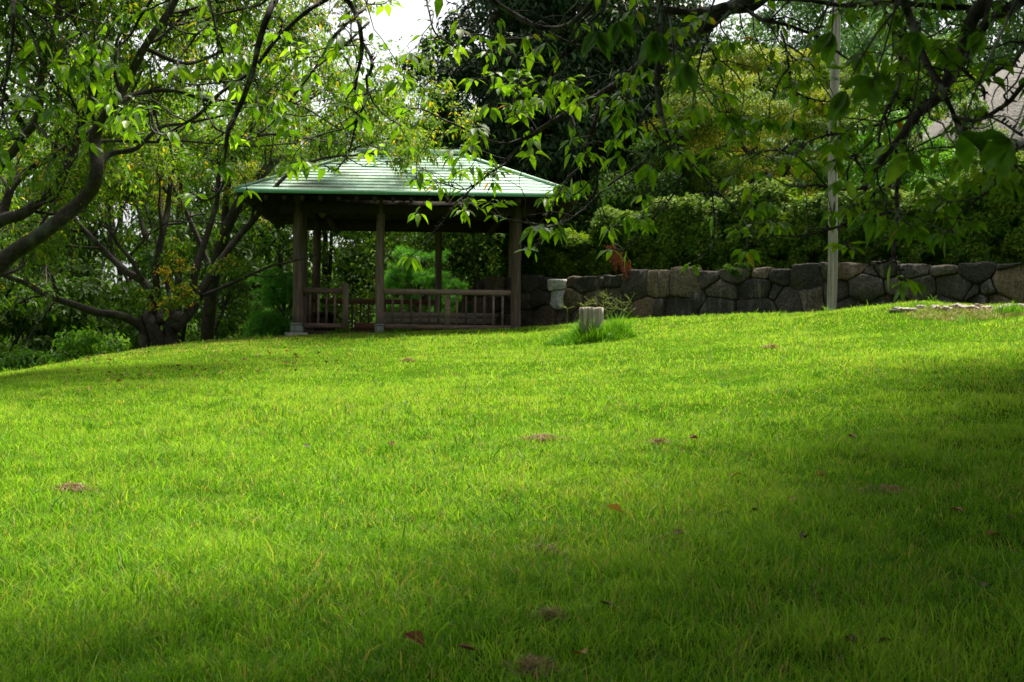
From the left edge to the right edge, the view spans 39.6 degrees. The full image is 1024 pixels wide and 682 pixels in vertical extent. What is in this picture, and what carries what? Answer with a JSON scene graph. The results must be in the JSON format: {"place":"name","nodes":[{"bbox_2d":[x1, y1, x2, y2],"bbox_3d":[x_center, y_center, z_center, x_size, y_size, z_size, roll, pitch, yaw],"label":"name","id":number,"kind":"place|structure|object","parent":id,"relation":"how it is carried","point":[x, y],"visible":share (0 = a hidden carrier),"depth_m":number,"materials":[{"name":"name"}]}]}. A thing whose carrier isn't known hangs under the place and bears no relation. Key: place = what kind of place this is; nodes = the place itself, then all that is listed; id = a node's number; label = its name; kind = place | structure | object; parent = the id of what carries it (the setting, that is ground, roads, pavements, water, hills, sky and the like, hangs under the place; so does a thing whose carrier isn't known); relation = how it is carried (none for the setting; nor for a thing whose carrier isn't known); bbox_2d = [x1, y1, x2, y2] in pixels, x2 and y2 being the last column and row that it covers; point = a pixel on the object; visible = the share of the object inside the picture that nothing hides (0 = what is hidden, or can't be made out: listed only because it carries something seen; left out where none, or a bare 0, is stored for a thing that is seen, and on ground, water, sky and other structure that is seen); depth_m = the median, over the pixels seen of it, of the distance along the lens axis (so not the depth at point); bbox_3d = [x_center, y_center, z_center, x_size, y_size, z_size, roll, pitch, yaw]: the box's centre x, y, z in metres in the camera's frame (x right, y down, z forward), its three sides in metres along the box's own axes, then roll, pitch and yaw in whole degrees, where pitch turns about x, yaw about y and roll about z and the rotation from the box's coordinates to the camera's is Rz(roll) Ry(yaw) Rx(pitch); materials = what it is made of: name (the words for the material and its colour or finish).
{"place":"outdoors","nodes":[
{"label":"outdoors","id":0,"kind":"place"},
{"bbox_2d":[0,260,1023,681],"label":"ground","id":1,"kind":"structure","parent":0,"point":[656,390],"depth_m":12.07,"materials":[{"name":"green plant"}]},
{"bbox_2d":[0,333,25,347],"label":"woodland tree","id":2,"kind":"object","parent":1,"relation":"on","point":[10,339],"visible":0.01,"depth_m":46.29,"materials":[{"name":"green plant"}]},
{"bbox_2d":[0,24,51,345],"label":"woodland tree","id":3,"kind":"object","parent":1,"relation":"on","point":[8,85],"visible":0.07,"depth_m":35.38,"materials":[{"name":"green plant"}]},
{"bbox_2d":[0,346,69,372],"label":"shrub","id":4,"kind":"object","parent":1,"relation":"on","point":[28,358],"visible":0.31,"depth_m":23.66,"materials":[{"name":"green plant"}]},
{"bbox_2d":[0,237,104,361],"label":"woodland tree","id":5,"kind":"object","parent":1,"relation":"on","point":[58,317],"visible":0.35,"depth_m":29.44,"materials":[{"name":"green plant"}]},
{"bbox_2d":[43,481,100,492],"bbox_3d":[-2.734,0.925,8.854,0.411,0.111,0.365,1,-1,0],"label":"soil clod","id":6,"kind":"object","parent":1,"relation":"on","point":[73,486],"visible":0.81,"depth_m":8.82,"materials":[{"name":"brown soil"}]},
{"bbox_2d":[40,325,131,360],"bbox_3d":[-7.473,0.792,25.836,1.822,2.140,1.954,0,-2,36],"label":"shrub","id":7,"kind":"object","parent":1,"relation":"on","point":[83,342],"visible":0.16,"depth_m":25.75,"materials":[{"name":"green plant"}]},
{"bbox_2d":[0,1,234,357],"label":"woodland tree","id":8,"kind":"object","parent":1,"relation":"on","point":[116,253],"visible":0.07,"depth_m":35.60,"materials":[{"name":"green plant"}]},
{"bbox_2d":[7,98,255,346],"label":"woodland tree","id":9,"kind":"object","parent":1,"relation":"on","point":[211,204],"visible":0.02,"depth_m":46.34,"materials":[{"name":"green plant"}]},
{"bbox_2d":[11,5,314,355],"bbox_3d":[-8.025,-1.772,33.751,7.101,12.398,6.803,2,-2,-41],"label":"woodland tree","id":10,"kind":"object","parent":1,"relation":"on","point":[241,250],"visible":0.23,"depth_m":32.26,"materials":[{"name":"green plant"}]},
{"bbox_2d":[0,0,423,206],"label":"cherry tree","id":11,"kind":"object","parent":1,"relation":"on","point":[249,64],"visible":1,"depth_m":6.41,"materials":[{"name":"green plant"}]},
{"bbox_2d":[0,61,451,348],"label":"cherry tree","id":12,"kind":"object","parent":1,"relation":"on","point":[148,324],"visible":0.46,"depth_m":25.31,"materials":[{"name":"green plant"}]},
{"bbox_2d":[0,0,471,280],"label":"cherry tree","id":13,"kind":"object","parent":1,"relation":"on","point":[91,180],"visible":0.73,"depth_m":19.20,"materials":[{"name":"green plant"}]},
{"bbox_2d":[226,322,284,338],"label":"shrub","id":14,"kind":"object","parent":1,"relation":"on","point":[236,335],"visible":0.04,"depth_m":28.77,"materials":[{"name":"green plant"}]},
{"bbox_2d":[238,309,292,337],"bbox_3d":[-4.824,0.170,28.377,1.368,1.702,1.446,2,-2,-34],"label":"bush","id":15,"kind":"object","parent":1,"relation":"on","point":[271,325],"visible":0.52,"depth_m":28.11,"materials":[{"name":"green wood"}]},
{"bbox_2d":[240,266,323,330],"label":"pine tree","id":16,"kind":"object","parent":1,"relation":"on","point":[281,289],"visible":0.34,"depth_m":29.10,"materials":[{"name":"green plant"}]},
{"bbox_2d":[0,123,585,356],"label":"wood","id":17,"kind":"object","parent":1,"relation":"on","point":[264,262],"visible":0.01,"depth_m":57.29,"materials":[{"name":"green plant"}]},
{"bbox_2d":[169,79,417,341],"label":"woodland tree","id":18,"kind":"object","parent":1,"relation":"on","point":[258,260],"visible":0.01,"depth_m":45.76,"materials":[{"name":"green plant"}]},
{"bbox_2d":[108,0,483,340],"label":"cherry tree","id":19,"kind":"object","parent":1,"relation":"on","point":[230,216],"visible":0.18,"depth_m":29.48,"materials":[{"name":"green plant"}]},
{"bbox_2d":[206,142,448,339],"bbox_3d":[-4.566,-0.693,37.008,6.200,9.023,6.232,0,-2,28],"label":"woodland tree","id":20,"kind":"object","parent":1,"relation":"on","point":[327,253],"visible":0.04,"depth_m":35.46,"materials":[{"name":"green plant"}]},
{"bbox_2d":[322,328,358,333],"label":"grass clump","id":21,"kind":"object","parent":1,"relation":"on","point":[340,331],"visible":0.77,"depth_m":25.90,"materials":[{"name":"green plant"}]},
{"bbox_2d":[329,294,444,329],"bbox_3d":[-3.081,0.482,34.746,4.792,3.231,5.224,1,-1,-26],"label":"shrub","id":22,"kind":"object","parent":1,"relation":"on","point":[355,311],"visible":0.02,"depth_m":33.84,"materials":[{"name":"green plant"}]},
{"bbox_2d":[379,326,418,333],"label":"grass clump","id":23,"kind":"object","parent":1,"relation":"on","point":[397,330],"visible":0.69,"depth_m":25.93,"materials":[{"name":"green plant"}]},
{"bbox_2d":[310,233,502,329],"bbox_3d":[-1.516,-0.925,35.817,6.927,3.651,6.800,0,-2,38],"label":"shrub","id":24,"kind":"object","parent":1,"relation":"on","point":[385,296],"visible":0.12,"depth_m":34.85,"materials":[{"name":"green plant"}]},
{"bbox_2d":[234,148,579,335],"bbox_3d":[-1.933,-1.781,27.718,6.146,3.905,5.264,1,-1,-2],"label":"garden shelter","id":25,"kind":"object","parent":1,"relation":"on","point":[379,201],"visible":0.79,"depth_m":26.10,"materials":[{"name":"wood"}]},
{"bbox_2d":[399,357,415,361],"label":"soil clod","id":26,"kind":"object","parent":1,"relation":"on","point":[407,359],"visible":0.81,"depth_m":18.78,"materials":[{"name":"brown soil"}]},
{"bbox_2d":[403,631,424,645],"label":"fallen leaf","id":27,"kind":"object","parent":1,"relation":"on","point":[410,635],"visible":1,"depth_m":4.98,"materials":[{"name":"brown plant"}]},
{"bbox_2d":[332,92,504,311],"bbox_3d":[-1.969,-2.537,38.351,5.695,8.258,6.220,1,-1,0],"label":"woodland tree","id":28,"kind":"object","parent":1,"relation":"on","point":[347,253],"visible":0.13,"depth_m":36.88,"materials":[{"name":"green plant"}]},
{"bbox_2d":[372,245,467,329],"bbox_3d":[-2.006,-0.724,30.982,2.234,2.862,1.879,1,-1,0],"label":"shrub","id":29,"kind":"object","parent":1,"relation":"on","point":[413,277],"visible":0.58,"depth_m":30.83,"materials":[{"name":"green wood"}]},
{"bbox_2d":[374,232,471,307],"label":"woodland tree","id":30,"kind":"object","parent":1,"relation":"on","point":[415,240],"depth_m":47.27,"materials":[{"name":"green plant"}]},
{"bbox_2d":[457,644,475,650],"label":"fallen leaf","id":31,"kind":"object","parent":1,"relation":"on","point":[465,646],"visible":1,"depth_m":4.91,"materials":[{"name":"brown plant"}]},
{"bbox_2d":[350,203,596,311],"bbox_3d":[-0.526,-2.095,33.614,6.821,3.412,6.384,1,-1,0],"label":"shrub","id":32,"kind":"object","parent":1,"relation":"on","point":[491,266],"visible":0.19,"depth_m":33.39,"materials":[{"name":"green plant"}]},
{"bbox_2d":[435,48,584,249],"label":"woodland tree","id":33,"kind":"object","parent":1,"relation":"on","point":[466,111],"depth_m":41.35,"materials":[{"name":"green plant"}]},
{"bbox_2d":[499,652,569,677],"bbox_3d":[0.066,1.104,4.832,0.289,0.087,0.300,1,-1,-25],"label":"soil clod","id":34,"kind":"object","parent":1,"relation":"on","point":[526,661],"visible":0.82,"depth_m":4.81,"materials":[{"name":"brown soil"}]},
{"bbox_2d":[518,542,567,556],"bbox_3d":[0.156,0.986,6.685,0.293,0.094,0.278,1,-1,0],"label":"soil clod","id":35,"kind":"object","parent":1,"relation":"on","point":[550,548],"visible":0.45,"depth_m":6.67,"materials":[{"name":"brown soil"}]},
{"bbox_2d":[517,432,569,441],"bbox_3d":[0.234,0.744,10.988,0.415,0.086,0.422,1,-2,-32],"label":"soil clod","id":36,"kind":"object","parent":1,"relation":"on","point":[542,438],"visible":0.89,"depth_m":10.96,"materials":[{"name":"brown soil"}]},
{"bbox_2d":[528,605,579,622],"bbox_3d":[0.146,1.036,5.378,0.231,0.079,0.210,0,-2,35],"label":"soil clod","id":37,"kind":"object","parent":1,"relation":"on","point":[549,613],"visible":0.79,"depth_m":5.37,"materials":[{"name":"brown soil"}]},
{"bbox_2d":[395,0,716,234],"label":"evergreen tree","id":38,"kind":"object","parent":1,"relation":"on","point":[547,168],"visible":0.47,"depth_m":34.63,"materials":[{"name":"green plant"}]},
{"bbox_2d":[494,225,621,278],"bbox_3d":[1.066,-1.683,28.860,1.995,1.544,2.910,2,-2,-45],"label":"shrub","id":39,"kind":"object","parent":1,"relation":"on","point":[573,257],"visible":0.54,"depth_m":27.99,"materials":[{"name":"green plant"}]},
{"bbox_2d":[539,332,585,346],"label":"grass clump","id":40,"kind":"object","parent":1,"relation":"on","point":[554,342],"visible":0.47,"depth_m":20.90,"materials":[{"name":"green plant"}]},
{"bbox_2d":[573,647,587,653],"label":"fallen leaf","id":41,"kind":"object","parent":1,"relation":"on","point":[582,651],"visible":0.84,"depth_m":4.87,"materials":[{"name":"brown plant"}]},
{"bbox_2d":[579,307,603,332],"bbox_3d":[1.170,-0.188,21.047,0.398,0.623,0.404,1,-1,0],"label":"tree stump","id":42,"kind":"object","parent":1,"relation":"on","point":[587,313],"visible":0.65,"depth_m":20.89,"materials":[{"name":"grey wood"}]},
{"bbox_2d":[557,290,635,345],"bbox_3d":[1.219,-0.335,21.065,1.174,0.867,1.061,1,-1,0],"label":"grass clump","id":43,"kind":"object","parent":1,"relation":"on","point":[593,336],"visible":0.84,"depth_m":20.80,"materials":[{"name":"green plant"}]},
{"bbox_2d":[607,504,621,511],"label":"fallen leaf","id":44,"kind":"object","parent":1,"relation":"on","point":[617,507],"visible":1,"depth_m":7.62,"materials":[{"name":"brown plant"}]},
{"bbox_2d":[602,312,646,338],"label":"grass clump","id":45,"kind":"object","parent":1,"relation":"on","point":[622,327],"visible":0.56,"depth_m":21.05,"materials":[{"name":"green plant"}]},
{"bbox_2d":[641,437,669,445],"bbox_3d":[1.066,0.744,10.481,0.271,0.088,0.243,0,-2,28],"label":"soil clod","id":46,"kind":"object","parent":1,"relation":"on","point":[659,440],"visible":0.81,"depth_m":10.45,"materials":[{"name":"brown soil"}]},
{"bbox_2d":[583,133,734,264],"bbox_3d":[3.232,-2.655,32.633,3.477,4.109,4.512,1,-1,0],"label":"evergreen tree","id":47,"kind":"object","parent":1,"relation":"on","point":[622,184],"visible":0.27,"depth_m":31.61,"materials":[{"name":"green plant"}]},
{"bbox_2d":[608,16,749,261],"bbox_3d":[4.036,-5.721,39.213,4.881,9.574,4.808,1,-1,-27],"label":"evergreen tree","id":48,"kind":"object","parent":1,"relation":"on","point":[702,38],"visible":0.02,"depth_m":38.12,"materials":[{"name":"green plant"}]},
{"bbox_2d":[356,0,1023,303],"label":"cherry tree","id":49,"kind":"object","parent":1,"relation":"on","point":[952,60],"visible":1,"depth_m":5.41,"materials":[{"name":"green plant"}]},
{"bbox_2d":[642,73,781,262],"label":"hillside tree","id":50,"kind":"object","parent":1,"relation":"on","point":[751,98],"depth_m":49.10,"materials":[{"name":"green plant"}]},
{"bbox_2d":[472,260,1023,326],"label":"retaining wall","id":51,"kind":"structure","parent":1,"relation":"on","point":[690,292],"depth_m":24.59,"materials":[{"name":"stone"}]},
{"bbox_2d":[604,230,632,280],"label":"dead creeper","id":52,"kind":"object","parent":51,"relation":"hanging from","point":[614,258],"visible":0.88,"depth_m":26.23,"materials":[{"name":"brown plant"}]},
{"bbox_2d":[722,262,755,276],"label":"fern tuft","id":53,"kind":"object","parent":51,"relation":"on","point":[734,270],"visible":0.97,"depth_m":24.58,"materials":[{"name":"green plant"}]},
{"bbox_2d":[637,42,866,240],"bbox_3d":[5.553,-3.722,32.789,5.215,6.107,5.604,1,-1,0],"label":"golden tree","id":54,"kind":"object","parent":1,"relation":"on","point":[702,134],"visible":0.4,"depth_m":31.78,"materials":[{"name":"green plant"}]},
{"bbox_2d":[702,13,804,85],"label":"hillside tree","id":55,"kind":"object","parent":1,"relation":"on","point":[737,28],"depth_m":59.86,"materials":[{"name":"green plant"}]},
{"bbox_2d":[761,344,784,348],"bbox_3d":[3.178,0.073,17.433,0.378,0.089,0.285,1,-1,0],"label":"soil clod","id":56,"kind":"object","parent":1,"relation":"on","point":[770,346],"visible":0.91,"depth_m":17.38,"materials":[{"name":"brown soil"}]},
{"bbox_2d":[721,132,860,260],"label":"hillside tree","id":57,"kind":"object","parent":1,"relation":"on","point":[799,143],"visible":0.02,"depth_m":44.34,"materials":[{"name":"green plant"}]},
{"bbox_2d":[587,150,1023,275],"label":"hedge","id":58,"kind":"object","parent":1,"relation":"on","point":[682,228],"visible":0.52,"depth_m":24.91,"materials":[{"name":"green plant"}]},
{"bbox_2d":[766,87,856,148],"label":"hillside tree","id":59,"kind":"object","parent":1,"relation":"on","point":[810,143],"depth_m":50.91,"materials":[{"name":"green plant"}]},
{"bbox_2d":[816,469,826,477],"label":"fallen leaf","id":60,"kind":"object","parent":1,"relation":"on","point":[820,474],"visible":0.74,"depth_m":9.00,"materials":[{"name":"brown plant"}]},
{"bbox_2d":[827,0,839,310],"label":"wooden pole","id":61,"kind":"object","parent":1,"relation":"on","point":[832,276],"visible":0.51,"depth_m":23.55,"materials":[{"name":"grey wood"}]},
{"bbox_2d":[840,634,855,642],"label":"fallen leaf","id":62,"kind":"object","parent":1,"relation":"on","point":[853,637],"visible":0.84,"depth_m":5.07,"materials":[{"name":"brown plant"}]},
{"bbox_2d":[740,0,980,68],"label":"hillside tree","id":63,"kind":"object","parent":1,"relation":"on","point":[808,14],"visible":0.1,"depth_m":61.72,"materials":[{"name":"green plant"}]},
{"bbox_2d":[875,637,890,642],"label":"fallen leaf","id":64,"kind":"object","parent":1,"relation":"on","point":[884,639],"visible":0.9,"depth_m":5.05,"materials":[{"name":"brown plant"}]},
{"bbox_2d":[851,483,921,494],"bbox_3d":[2.202,0.883,8.432,0.456,0.092,0.464,-1,-2,44],"label":"soil clod","id":65,"kind":"object","parent":1,"relation":"on","point":[891,487],"visible":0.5,"depth_m":8.40,"materials":[{"name":"brown soil"}]},
{"bbox_2d":[811,109,962,195],"bbox_3d":[8.187,-2.895,30.675,3.410,4.412,3.681,1,-1,0],"label":"green tree","id":66,"kind":"object","parent":1,"relation":"on","point":[908,179],"visible":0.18,"depth_m":29.95,"materials":[{"name":"green plant"}]},
{"bbox_2d":[846,113,931,165],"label":"hillside tree","id":67,"kind":"object","parent":1,"relation":"on","point":[888,139],"depth_m":45.04,"materials":[{"name":"green plant"}]},
{"bbox_2d":[889,307,902,311],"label":"edging stone","id":68,"kind":"object","parent":1,"relation":"on","point":[894,309],"visible":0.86,"depth_m":19.77,"materials":[{"name":"grey stone"}]},
{"bbox_2d":[809,12,992,138],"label":"hillside tree","id":69,"kind":"object","parent":1,"relation":"on","point":[877,43],"visible":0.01,"depth_m":48.74,"materials":[{"name":"green plant"}]},
{"bbox_2d":[899,307,909,311],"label":"edging stone","id":70,"kind":"object","parent":1,"relation":"on","point":[903,309],"visible":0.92,"depth_m":19.67,"materials":[{"name":"grey stone"}]},
{"bbox_2d":[908,307,917,312],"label":"edging stone","id":71,"kind":"object","parent":1,"relation":"on","point":[914,309],"visible":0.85,"depth_m":19.58,"materials":[{"name":"grey stone"}]},
{"bbox_2d":[841,32,1010,256],"bbox_3d":[10.691,-4.355,37.088,4.446,7.276,5.169,1,-1,0],"label":"green tree","id":72,"kind":"object","parent":1,"relation":"on","point":[961,110],"visible":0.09,"depth_m":36.30,"materials":[{"name":"green plant"}]},
{"bbox_2d":[928,305,940,309],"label":"edging stone","id":73,"kind":"object","parent":1,"relation":"on","point":[934,306],"visible":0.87,"depth_m":19.67,"materials":[{"name":"grey stone"}]},
{"bbox_2d":[866,0,1023,91],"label":"hillside tree","id":74,"kind":"object","parent":1,"relation":"on","point":[1014,33],"visible":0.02,"depth_m":50.97,"materials":[{"name":"green plant"}]},
{"bbox_2d":[942,305,952,310],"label":"edging stone","id":75,"kind":"object","parent":1,"relation":"on","point":[946,308],"visible":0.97,"depth_m":19.57,"materials":[{"name":"grey stone"}]},
{"bbox_2d":[874,54,1023,256],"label":"thatched house","id":76,"kind":"structure","parent":1,"relation":"on","point":[1014,111],"depth_m":38.41,"materials":[{"name":"wood"}]},
{"bbox_2d":[957,305,967,309],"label":"edging stone","id":77,"kind":"object","parent":1,"relation":"on","point":[960,306],"visible":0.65,"depth_m":19.66,"materials":[{"name":"grey stone"}]},
{"bbox_2d":[903,303,1023,321],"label":"dry straw","id":78,"kind":"object","parent":1,"relation":"on","point":[953,312],"visible":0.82,"depth_m":19.22,"materials":[{"name":"beige plant"}]},
{"bbox_2d":[966,305,978,309],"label":"edging stone","id":79,"kind":"object","parent":1,"relation":"on","point":[972,306],"visible":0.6,"depth_m":19.56,"materials":[{"name":"grey stone"}]},
{"bbox_2d":[987,530,1002,536],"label":"fallen leaf","id":80,"kind":"object","parent":1,"relation":"on","point":[989,532],"visible":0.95,"depth_m":7.08,"materials":[{"name":"brown plant"}]},
{"bbox_2d":[980,300,1023,316],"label":"grass clump","id":81,"kind":"object","parent":1,"relation":"on","point":[1009,309],"visible":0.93,"depth_m":19.05,"materials":[{"name":"green plant"}]},
{"bbox_2d":[0,0,1023,285],"label":"sky","id":82,"kind":"structure","parent":0,"point":[402,22],"materials":[{"name":"white"}]}
]}

